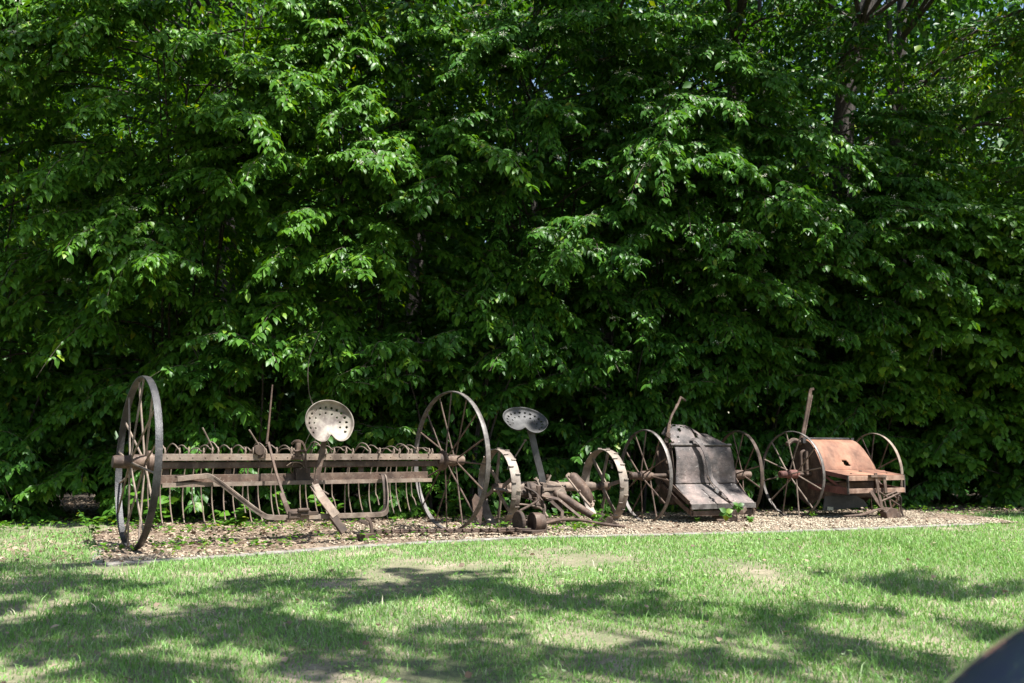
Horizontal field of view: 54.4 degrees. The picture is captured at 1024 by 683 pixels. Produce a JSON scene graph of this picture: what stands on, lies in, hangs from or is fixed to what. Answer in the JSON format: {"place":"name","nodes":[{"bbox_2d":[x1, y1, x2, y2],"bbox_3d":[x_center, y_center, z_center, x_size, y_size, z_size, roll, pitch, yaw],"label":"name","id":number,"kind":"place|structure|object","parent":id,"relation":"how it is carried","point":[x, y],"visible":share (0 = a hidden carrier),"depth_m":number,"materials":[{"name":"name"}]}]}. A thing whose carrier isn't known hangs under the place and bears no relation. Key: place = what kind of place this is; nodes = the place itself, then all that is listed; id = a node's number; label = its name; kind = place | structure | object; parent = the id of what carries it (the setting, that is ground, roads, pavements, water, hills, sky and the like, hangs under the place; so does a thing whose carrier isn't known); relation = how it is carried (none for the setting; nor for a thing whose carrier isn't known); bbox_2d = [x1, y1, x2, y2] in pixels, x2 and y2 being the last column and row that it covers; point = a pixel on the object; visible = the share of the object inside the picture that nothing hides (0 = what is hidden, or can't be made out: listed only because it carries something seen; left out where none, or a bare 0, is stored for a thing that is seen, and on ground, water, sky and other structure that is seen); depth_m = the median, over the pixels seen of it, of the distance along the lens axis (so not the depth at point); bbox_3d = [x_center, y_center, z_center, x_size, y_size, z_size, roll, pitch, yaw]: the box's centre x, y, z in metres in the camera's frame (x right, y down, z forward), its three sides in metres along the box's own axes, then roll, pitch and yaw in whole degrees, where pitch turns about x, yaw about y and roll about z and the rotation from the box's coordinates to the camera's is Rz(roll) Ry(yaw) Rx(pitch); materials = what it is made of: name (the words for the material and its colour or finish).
{"place":"outdoors","nodes":[
{"label":"outdoors","id":0,"kind":"place"},
{"bbox_2d":[0,484,1022,519],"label":"forest floor","id":1,"kind":"structure","parent":0,"point":[83,494],"depth_m":14.71,"materials":[{"name":"brown soil"}]},
{"bbox_2d":[0,308,144,523],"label":"dogwood shrub","id":2,"kind":"object","parent":1,"relation":"on","point":[10,438],"visible":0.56,"depth_m":11.59,"materials":[{"name":"green plant"}]},
{"bbox_2d":[0,0,202,516],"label":"dogwood shrub","id":3,"kind":"object","parent":1,"relation":"on","point":[86,197],"visible":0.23,"depth_m":12.21,"materials":[{"name":"green plant"}]},
{"bbox_2d":[1,0,397,496],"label":"woodland tree","id":4,"kind":"object","parent":1,"relation":"on","point":[211,10],"visible":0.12,"depth_m":16.91,"materials":[{"name":"green plant"}]},
{"bbox_2d":[0,0,425,524],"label":"dogwood shrub","id":5,"kind":"object","parent":1,"relation":"on","point":[105,242],"visible":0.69,"depth_m":11.30,"materials":[{"name":"green plant"}]},
{"bbox_2d":[302,333,331,453],"bbox_3d":[-2.050,0.653,10.557,0.404,1.502,0.039,0,-6,0],"label":"hanging vine","id":6,"kind":"object","parent":5,"relation":"hanging from","point":[309,393],"visible":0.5,"depth_m":10.55,"materials":[{"name":"plant"}]},
{"bbox_2d":[256,0,557,497],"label":"woodland tree","id":7,"kind":"object","parent":1,"relation":"on","point":[387,24],"visible":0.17,"depth_m":16.64,"materials":[{"name":"green plant"}]},
{"bbox_2d":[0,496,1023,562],"bbox_3d":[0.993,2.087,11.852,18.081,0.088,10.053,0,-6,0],"label":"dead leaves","id":8,"kind":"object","parent":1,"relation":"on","point":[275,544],"visible":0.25,"depth_m":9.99,"materials":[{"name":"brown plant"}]},
{"bbox_2d":[317,0,738,516],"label":"dogwood shrub","id":9,"kind":"object","parent":1,"relation":"on","point":[500,41],"visible":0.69,"depth_m":12.47,"materials":[{"name":"green plant"}]},
{"bbox_2d":[527,6,540,445],"bbox_3d":[0.402,-2.645,18.818,0.253,11.003,0.174,-3,-7,22],"label":"bare sapling","id":10,"kind":"object","parent":1,"relation":"on","point":[529,89],"visible":0.06,"depth_m":18.78,"materials":[{"name":"brown plant"}]},
{"bbox_2d":[459,0,692,468],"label":"woodland tree","id":11,"kind":"object","parent":1,"relation":"on","point":[545,46],"visible":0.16,"depth_m":17.09,"materials":[{"name":"green plant"}]},
{"bbox_2d":[496,332,717,516],"bbox_3d":[1.200,1.252,12.944,2.788,2.678,2.739,0,-6,0],"label":"dogwood shrub","id":12,"kind":"object","parent":1,"relation":"on","point":[582,376],"visible":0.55,"depth_m":12.36,"materials":[{"name":"green plant"}]},
{"bbox_2d":[657,0,665,384],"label":"bare sapling","id":13,"kind":"object","parent":1,"relation":"on","point":[663,6],"visible":0.02,"depth_m":19.40,"materials":[{"name":"brown plant"}]},
{"bbox_2d":[457,3,901,512],"bbox_3d":[2.439,-0.861,13.660,6.563,6.967,4.849,0,-6,0],"label":"dogwood shrub","id":14,"kind":"object","parent":1,"relation":"on","point":[750,71],"visible":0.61,"depth_m":12.81,"materials":[{"name":"green plant"}]},
{"bbox_2d":[641,354,843,508],"bbox_3d":[2.905,1.467,13.735,3.241,2.669,2.294,4,-7,-31],"label":"dogwood shrub","id":15,"kind":"object","parent":1,"relation":"on","point":[699,384],"visible":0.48,"depth_m":12.99,"materials":[{"name":"green plant"}]},
{"bbox_2d":[623,0,866,497],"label":"woodland tree","id":16,"kind":"object","parent":1,"relation":"on","point":[737,28],"visible":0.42,"depth_m":16.86,"materials":[{"name":"green plant"}]},
{"bbox_2d":[757,0,776,457],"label":"bare sapling","id":17,"kind":"object","parent":1,"relation":"on","point":[759,4],"visible":0.04,"depth_m":19.39,"materials":[{"name":"brown plant"}]},
{"bbox_2d":[610,92,1015,510],"bbox_3d":[4.406,-0.329,15.068,5.760,6.558,6.374,0,-6,0],"label":"dogwood shrub","id":18,"kind":"object","parent":1,"relation":"on","point":[874,231],"visible":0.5,"depth_m":13.48,"materials":[{"name":"green plant"}]},
{"bbox_2d":[683,0,1023,437],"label":"woodland tree","id":19,"kind":"object","parent":1,"relation":"on","point":[848,71],"visible":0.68,"depth_m":16.08,"materials":[{"name":"green plant"}]},
{"bbox_2d":[777,358,972,507],"bbox_3d":[5.075,1.679,14.818,3.769,2.821,2.524,3,-7,-24],"label":"dogwood shrub","id":20,"kind":"object","parent":1,"relation":"on","point":[853,414],"visible":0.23,"depth_m":13.89,"materials":[{"name":"green plant"}]},
{"bbox_2d":[751,179,1023,504],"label":"dogwood shrub","id":21,"kind":"object","parent":1,"relation":"on","point":[947,325],"visible":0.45,"depth_m":13.80,"materials":[{"name":"green plant"}]},
{"bbox_2d":[885,0,902,492],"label":"bare sapling","id":22,"kind":"object","parent":1,"relation":"on","point":[890,31],"visible":0.07,"depth_m":19.65,"materials":[{"name":"brown plant"}]},
{"bbox_2d":[815,0,1023,498],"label":"woodland tree","id":23,"kind":"object","parent":1,"relation":"on","point":[994,99],"visible":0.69,"depth_m":16.43,"materials":[{"name":"green plant"}]},
{"bbox_2d":[879,32,1023,204],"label":"woodland tree","id":24,"kind":"object","parent":1,"relation":"on","point":[1008,185],"visible":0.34,"depth_m":17.17,"materials":[{"name":"green plant"}]},
{"bbox_2d":[889,193,1023,507],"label":"dogwood shrub","id":25,"kind":"object","parent":1,"relation":"on","point":[1010,491],"visible":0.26,"depth_m":14.14,"materials":[{"name":"green plant"}]},
{"bbox_2d":[899,349,1023,509],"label":"dogwood shrub","id":26,"kind":"object","parent":1,"relation":"on","point":[932,488],"visible":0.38,"depth_m":13.95,"materials":[{"name":"green plant"}]},
{"bbox_2d":[0,509,1023,682],"bbox_3d":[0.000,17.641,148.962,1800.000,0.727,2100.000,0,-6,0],"label":"ground","id":27,"kind":"structure","parent":0,"point":[428,674],"depth_m":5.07,"materials":[{"name":"green plant"}]},
{"bbox_2d":[0,0,1023,494],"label":"distant woodland","id":28,"kind":"object","parent":27,"relation":"on","point":[818,108],"visible":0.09,"depth_m":20.31,"materials":[{"name":"green plant"}]},
{"bbox_2d":[0,524,1023,682],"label":"clover","id":29,"kind":"object","parent":27,"relation":"on","point":[384,679],"visible":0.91,"depth_m":6.13,"materials":[{"name":"green plant"}]},
{"bbox_2d":[1,534,1023,682],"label":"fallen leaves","id":30,"kind":"object","parent":27,"relation":"on","point":[468,674],"visible":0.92,"depth_m":5.53,"materials":[{"name":"brown plant"}]},
{"bbox_2d":[92,507,1017,561],"bbox_3d":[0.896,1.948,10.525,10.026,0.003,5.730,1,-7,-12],"label":"mulch bed","id":31,"kind":"object","parent":27,"relation":"on","point":[221,548],"visible":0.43,"depth_m":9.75,"materials":[{"name":"beige gravel"}]},
{"bbox_2d":[76,510,115,534],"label":"weed plant","id":32,"kind":"object","parent":31,"relation":"on","point":[100,519],"visible":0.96,"depth_m":9.48,"materials":[{"name":"green plant"}]},
{"bbox_2d":[91,542,107,564],"bbox_3d":[-3.267,1.678,7.925,0.119,0.051,2.201,2,-7,-19],"label":"edging board","id":33,"kind":"object","parent":31,"relation":"on","point":[97,563],"visible":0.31,"depth_m":7.09,"materials":[{"name":"wood"}]},
{"bbox_2d":[130,487,178,525],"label":"weed plant","id":34,"kind":"object","parent":31,"relation":"on","point":[165,502],"visible":0.61,"depth_m":10.13,"materials":[{"name":"green plant"}]},
{"bbox_2d":[103,553,254,566],"bbox_3d":[-2.383,1.592,7.195,1.084,0.061,0.118,5,-8,-39],"label":"edging board","id":35,"kind":"object","parent":31,"relation":"on","point":[116,563],"visible":0.38,"depth_m":7.08,"materials":[{"name":"wood"}]},
{"bbox_2d":[209,504,248,526],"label":"weed plant","id":36,"kind":"object","parent":31,"relation":"on","point":[241,517],"visible":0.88,"depth_m":9.82,"materials":[{"name":"green plant"}]},
{"bbox_2d":[66,331,402,520],"bbox_3d":[-3.335,1.275,11.593,3.407,2.754,2.758,4,-7,-30],"label":"dogwood shrub","id":37,"kind":"object","parent":31,"relation":"on","point":[191,376],"visible":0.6,"depth_m":11.01,"materials":[{"name":"green plant"}]},
{"bbox_2d":[271,491,290,527],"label":"weed plant","id":38,"kind":"object","parent":31,"relation":"on","point":[281,508],"visible":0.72,"depth_m":10.20,"materials":[{"name":"green plant"}]},
{"bbox_2d":[111,376,490,549],"bbox_3d":[-1.839,1.085,9.023,3.476,1.400,1.396,5,-8,-39],"label":"hay rake","id":39,"kind":"object","parent":31,"relation":"on","point":[326,426],"visible":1,"depth_m":8.71,"materials":[{"name":"metal"}]},
{"bbox_2d":[307,494,343,523],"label":"weed plant","id":40,"kind":"object","parent":31,"relation":"on","point":[311,499],"visible":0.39,"depth_m":10.39,"materials":[{"name":"green plant"}]},
{"bbox_2d":[253,543,404,555],"bbox_3d":[-1.450,1.683,8.002,1.338,0.059,0.168,5,-8,-39],"label":"edging board","id":41,"kind":"object","parent":31,"relation":"on","point":[317,548],"visible":0.36,"depth_m":7.91,"materials":[{"name":"wood"}]},
{"bbox_2d":[115,0,600,519],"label":"dogwood shrub","id":42,"kind":"object","parent":31,"relation":"on","point":[335,326],"visible":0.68,"depth_m":11.85,"materials":[{"name":"green plant"}]},
{"bbox_2d":[291,331,548,519],"bbox_3d":[-1.147,1.175,12.139,3.352,2.581,2.117,3,-7,-28],"label":"dogwood shrub","id":43,"kind":"object","parent":31,"relation":"on","point":[397,384],"visible":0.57,"depth_m":11.64,"materials":[{"name":"green plant"}]},
{"bbox_2d":[434,482,465,521],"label":"weed plant","id":44,"kind":"object","parent":31,"relation":"on","point":[453,501],"visible":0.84,"depth_m":11.04,"materials":[{"name":"green plant"}]},
{"bbox_2d":[405,535,573,544],"bbox_3d":[-0.194,1.777,8.837,1.633,0.059,0.227,3,-7,-27],"label":"edging board","id":45,"kind":"object","parent":31,"relation":"on","point":[490,538],"visible":0.34,"depth_m":8.80,"materials":[{"name":"wood"}]},
{"bbox_2d":[374,407,628,534],"bbox_3d":[-0.069,1.276,10.081,3.036,1.279,1.691,3,-7,-27],"label":"horse mower","id":46,"kind":"object","parent":31,"relation":"on","point":[537,492],"visible":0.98,"depth_m":10.49,"materials":[{"name":"metal"}]},
{"bbox_2d":[0,501,1023,556],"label":"ground cover","id":47,"kind":"object","parent":31,"relation":"on","point":[121,546],"visible":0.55,"depth_m":9.94,"materials":[{"name":"green plant"}]},
{"bbox_2d":[556,508,579,523],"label":"weed plant","id":48,"kind":"object","parent":31,"relation":"on","point":[567,512],"visible":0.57,"depth_m":10.53,"materials":[{"name":"green plant"}]},
{"bbox_2d":[591,508,608,525],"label":"weed plant","id":49,"kind":"object","parent":31,"relation":"on","point":[596,516],"visible":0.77,"depth_m":10.36,"materials":[{"name":"green plant"}]},
{"bbox_2d":[574,533,672,537],"bbox_3d":[1.042,1.826,9.275,0.956,0.059,0.118,2,-7,-15],"label":"edging board","id":50,"kind":"object","parent":31,"relation":"on","point":[611,535],"visible":0.38,"depth_m":9.26,"materials":[{"name":"wood"}]},
{"bbox_2d":[621,396,763,521],"bbox_3d":[2.074,1.354,11.489,1.672,1.458,1.052,3,-7,-25],"label":"corn planter","id":51,"kind":"object","parent":31,"relation":"on","point":[701,457],"visible":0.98,"depth_m":11.33,"materials":[{"name":"metal"}]},
{"bbox_2d":[694,476,753,522],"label":"ivy vine","id":52,"kind":"object","parent":31,"relation":"on","point":[727,514],"visible":0.98,"depth_m":10.91,"materials":[{"name":"green plant"}]},
{"bbox_2d":[672,529,834,535],"bbox_3d":[2.378,1.868,9.650,1.773,0.059,0.182,2,-7,-18],"label":"edging board","id":53,"kind":"object","parent":31,"relation":"on","point":[721,533],"visible":0.36,"depth_m":9.56,"materials":[{"name":"wood"}]},
{"bbox_2d":[803,511,816,516],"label":"weed plant","id":54,"kind":"object","parent":31,"relation":"on","point":[812,513],"visible":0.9,"depth_m":11.73,"materials":[{"name":"green plant"}]},
{"bbox_2d":[762,388,905,518],"bbox_3d":[4.032,1.353,12.238,1.758,1.605,1.290,3,-7,-28],"label":"corn planter","id":55,"kind":"object","parent":31,"relation":"on","point":[815,462],"visible":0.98,"depth_m":12.10,"materials":[{"name":"metal"}]},
{"bbox_2d":[832,523,984,530],"bbox_3d":[4.157,1.950,10.379,2.027,0.059,0.118,3,-7,-24],"label":"edging board","id":56,"kind":"object","parent":31,"relation":"on","point":[876,528],"visible":0.41,"depth_m":10.29,"materials":[{"name":"wood"}]},
{"bbox_2d":[944,625,1023,682],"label":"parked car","id":57,"kind":"object","parent":27,"relation":"on","point":[1001,660],"visible":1,"depth_m":1.03,"materials":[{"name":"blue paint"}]},
{"bbox_2d":[54,0,1023,412],"label":"sky","id":58,"kind":"structure","parent":0,"point":[882,3],"materials":[{"name":"white"}]}
]}

